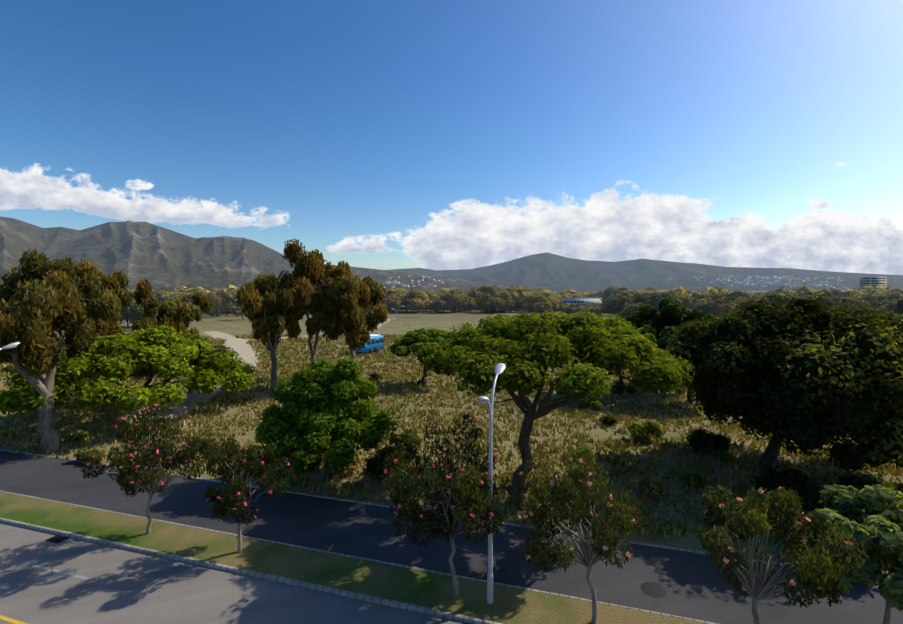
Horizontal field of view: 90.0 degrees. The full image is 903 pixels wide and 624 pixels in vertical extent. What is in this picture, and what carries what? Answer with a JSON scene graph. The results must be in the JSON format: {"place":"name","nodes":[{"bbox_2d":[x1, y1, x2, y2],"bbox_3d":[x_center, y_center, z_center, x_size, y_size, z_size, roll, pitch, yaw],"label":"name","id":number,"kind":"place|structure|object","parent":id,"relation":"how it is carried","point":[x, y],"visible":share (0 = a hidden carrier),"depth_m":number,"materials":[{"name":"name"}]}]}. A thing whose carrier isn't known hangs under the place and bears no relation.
{"place":"outdoors","nodes":[
{"label":"outdoors","id":0,"kind":"place"},
{"bbox_2d":[0,522,469,623],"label":"road","id":1,"kind":"structure","parent":0,"point":[124,586],"depth_m":15.48,"materials":[{"name":"grey asphalt"}]},
{"bbox_2d":[0,565,91,623],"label":"road markings","id":2,"kind":"object","parent":1,"relation":"on","point":[11,620],"visible":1,"depth_m":16.46,"materials":[{"name":"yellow paint"}]},
{"bbox_2d":[45,535,466,623],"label":"drain grates","id":3,"kind":"object","parent":1,"relation":"on","point":[57,539],"visible":0.98,"depth_m":18.93,"materials":[{"name":"grey metal"}]},
{"bbox_2d":[0,216,508,292],"bbox_3d":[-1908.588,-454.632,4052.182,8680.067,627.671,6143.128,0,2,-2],"label":"mountains","id":4,"kind":"structure","parent":0,"point":[156,256],"depth_m":2950.97,"materials":[{"name":"grey stone"}]},
{"bbox_2d":[0,492,705,623],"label":"median lawn","id":5,"kind":"structure","parent":0,"point":[508,605],"depth_m":16.64,"materials":[{"name":"green plant"}]},
{"bbox_2d":[0,342,19,349],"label":"street lamp","id":6,"kind":"object","parent":5,"relation":"on","point":[11,345],"visible":1,"depth_m":23.14,"materials":[{"name":"metal"}]},
{"bbox_2d":[202,438,289,552],"bbox_3d":[-8.034,7.264,17.757,2.766,4.659,3.172,1,2,18],"label":"flowering tree","id":7,"kind":"object","parent":5,"relation":"on","point":[233,498],"visible":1,"depth_m":17.52,"materials":[{"name":"green plant"}]},
{"bbox_2d":[477,363,505,603],"bbox_3d":[1.351,5.733,15.028,0.400,7.708,2.932,1,2,18],"label":"street lamp","id":8,"kind":"object","parent":5,"relation":"on","point":[499,368],"visible":1,"depth_m":14.82,"materials":[{"name":"metal"}]},
{"bbox_2d":[789,484,902,623],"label":"tree","id":9,"kind":"object","parent":5,"relation":"on","point":[871,517],"visible":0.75,"depth_m":11.99,"materials":[{"name":"green plant"}]},
{"bbox_2d":[0,290,902,621],"bbox_3d":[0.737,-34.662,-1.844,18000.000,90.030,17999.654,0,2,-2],"label":"ground","id":10,"kind":"structure","parent":0,"point":[232,326],"depth_m":31.91,"materials":[{"name":"beige soil"}]},
{"bbox_2d":[0,269,51,364],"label":"eucalyptus","id":11,"kind":"object","parent":10,"relation":"on","point":[3,278],"depth_m":39.71,"materials":[{"name":"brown plant"}]},
{"bbox_2d":[0,248,121,452],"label":"eucalyptus","id":12,"kind":"object","parent":10,"relation":"on","point":[30,304],"visible":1,"depth_m":29.16,"materials":[{"name":"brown plant"}]},
{"bbox_2d":[53,266,152,340],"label":"eucalyptus","id":13,"kind":"object","parent":10,"relation":"on","point":[117,279],"visible":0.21,"depth_m":44.51,"materials":[{"name":"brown plant"}]},
{"bbox_2d":[0,325,258,414],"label":"tree","id":14,"kind":"object","parent":10,"relation":"on","point":[105,366],"visible":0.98,"depth_m":33.38,"materials":[{"name":"green plant"}]},
{"bbox_2d":[80,402,219,534],"bbox_3d":[-12.481,6.686,18.945,3.474,5.711,4.176,1,2,14],"label":"flowering tree","id":15,"kind":"object","parent":10,"relation":"on","point":[129,479],"visible":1,"depth_m":18.26,"materials":[{"name":"green plant"}]},
{"bbox_2d":[131,291,212,336],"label":"eucalyptus","id":16,"kind":"object","parent":10,"relation":"on","point":[180,313],"visible":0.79,"depth_m":59.94,"materials":[{"name":"green plant"}]},
{"bbox_2d":[235,271,305,388],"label":"eucalyptus","id":17,"kind":"object","parent":10,"relation":"on","point":[269,314],"visible":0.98,"depth_m":43.80,"materials":[{"name":"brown plant"}]},
{"bbox_2d":[255,357,397,476],"bbox_3d":[-6.867,5.925,25.129,7.790,6.972,7.724,0,2,-2],"label":"tree","id":18,"kind":"object","parent":10,"relation":"on","point":[327,412],"visible":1,"depth_m":23.45,"materials":[{"name":"green plant"}]},
{"bbox_2d":[282,239,371,368],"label":"eucalyptus","id":19,"kind":"object","parent":10,"relation":"on","point":[311,272],"visible":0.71,"depth_m":47.27,"materials":[{"name":"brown plant"}]},
{"bbox_2d":[313,266,389,361],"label":"eucalyptus","id":20,"kind":"object","parent":10,"relation":"on","point":[348,300],"visible":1,"depth_m":45.57,"materials":[{"name":"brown plant"}]},
{"bbox_2d":[355,334,384,353],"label":"blue bus","id":21,"kind":"object","parent":10,"relation":"on","point":[375,342],"visible":0.69,"depth_m":75.97,"materials":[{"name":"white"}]},
{"bbox_2d":[0,449,798,623],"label":"kerbs","id":22,"kind":"structure","parent":10,"relation":"on","point":[401,605],"depth_m":17.12,"materials":[{"name":"concrete"}]},
{"bbox_2d":[388,328,452,385],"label":"tree","id":23,"kind":"object","parent":10,"relation":"on","point":[416,340],"visible":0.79,"depth_m":47.14,"materials":[{"name":"green plant"}]},
{"bbox_2d":[379,413,503,595],"bbox_3d":[-0.331,6.686,15.562,4.153,5.973,4.362,0,2,-2],"label":"flowering tree","id":24,"kind":"object","parent":10,"relation":"on","point":[470,496],"visible":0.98,"depth_m":14.78,"materials":[{"name":"green plant"}]},
{"bbox_2d":[0,450,902,623],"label":"road","id":25,"kind":"structure","parent":10,"relation":"on","point":[692,585],"depth_m":18.21,"materials":[{"name":"grey asphalt"}]},
{"bbox_2d":[640,582,666,597],"bbox_3d":[7.030,9.664,15.718,0.840,0.006,0.840,0,2,-2],"label":"manhole cover","id":26,"kind":"object","parent":25,"relation":"on","point":[653,589],"visible":0.98,"depth_m":15.72,"materials":[{"name":"grey metal"}]},
{"bbox_2d":[0,333,902,547],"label":"grass tufts","id":27,"kind":"object","parent":10,"relation":"on","point":[617,446],"visible":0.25,"depth_m":33.02,"materials":[{"name":"green plant"}]},
{"bbox_2d":[1,358,902,572],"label":"scrub bushes","id":28,"kind":"object","parent":10,"relation":"on","point":[407,442],"visible":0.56,"depth_m":24.36,"materials":[{"name":"green plant"}]},
{"bbox_2d":[2,284,902,330],"bbox_3d":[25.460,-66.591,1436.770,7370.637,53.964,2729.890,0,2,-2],"label":"distant trees","id":29,"kind":"object","parent":10,"relation":"on","point":[710,299],"visible":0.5,"depth_m":242.75,"materials":[{"name":"green plant"}]},
{"bbox_2d":[416,310,694,507],"bbox_3d":[4.746,4.756,22.473,13.059,9.644,13.153,0,2,-2],"label":"tree","id":30,"kind":"object","parent":10,"relation":"on","point":[533,346],"visible":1,"depth_m":18.94,"materials":[{"name":"green plant"}]},
{"bbox_2d":[510,441,647,623],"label":"flowering tree","id":31,"kind":"object","parent":10,"relation":"on","point":[603,544],"visible":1,"depth_m":13.46,"materials":[{"name":"green plant"}]},
{"bbox_2d":[562,298,601,305],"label":"industrial shed","id":32,"kind":"structure","parent":10,"relation":"on","point":[582,301],"depth_m":410.02,"materials":[{"name":"white metal"}]},
{"bbox_2d":[323,275,847,288],"bbox_3d":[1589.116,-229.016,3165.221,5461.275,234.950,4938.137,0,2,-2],"label":"houses","id":33,"kind":"structure","parent":10,"relation":"on","point":[728,278],"depth_m":4787.03,"materials":[{"name":"tile"}]},
{"bbox_2d":[619,320,662,382],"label":"tree","id":34,"kind":"object","parent":10,"relation":"on","point":[649,332],"visible":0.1,"depth_m":43.51,"materials":[{"name":"green plant"}]},
{"bbox_2d":[616,297,710,338],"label":"tree","id":35,"kind":"object","parent":10,"relation":"on","point":[673,314],"visible":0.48,"depth_m":45.89,"materials":[{"name":"green plant"}]},
{"bbox_2d":[656,326,692,404],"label":"tree","id":36,"kind":"object","parent":10,"relation":"on","point":[666,333],"visible":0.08,"depth_m":40.58,"materials":[{"name":"green plant"}]},
{"bbox_2d":[706,312,719,321],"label":"tree","id":37,"kind":"object","parent":10,"relation":"on","point":[709,315],"depth_m":51.13,"materials":[{"name":"green plant"}]},
{"bbox_2d":[697,484,868,623],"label":"flowering tree","id":38,"kind":"object","parent":10,"relation":"on","point":[817,574],"visible":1,"depth_m":12.26,"materials":[{"name":"green plant"}]},
{"bbox_2d":[664,290,902,481],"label":"dark tree","id":39,"kind":"object","parent":10,"relation":"on","point":[805,375],"visible":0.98,"depth_m":21.12,"materials":[{"name":"green plant"}]},
{"bbox_2d":[0,0,902,274],"label":"sky","id":40,"kind":"structure","parent":0,"point":[372,134],"materials":[{"name":"blue"}]},
{"bbox_2d":[392,253,902,291],"bbox_3d":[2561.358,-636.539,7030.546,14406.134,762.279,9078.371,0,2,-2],"label":"mountains","id":41,"kind":"structure","parent":0,"point":[552,272],"depth_m":6206.07,"materials":[{"name":"grey stone"}]},
{"bbox_2d":[859,277,886,290],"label":"apartment block","id":42,"kind":"structure","parent":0,"point":[869,281],"depth_m":601.50,"materials":[{"name":"grey glass"}]}
]}

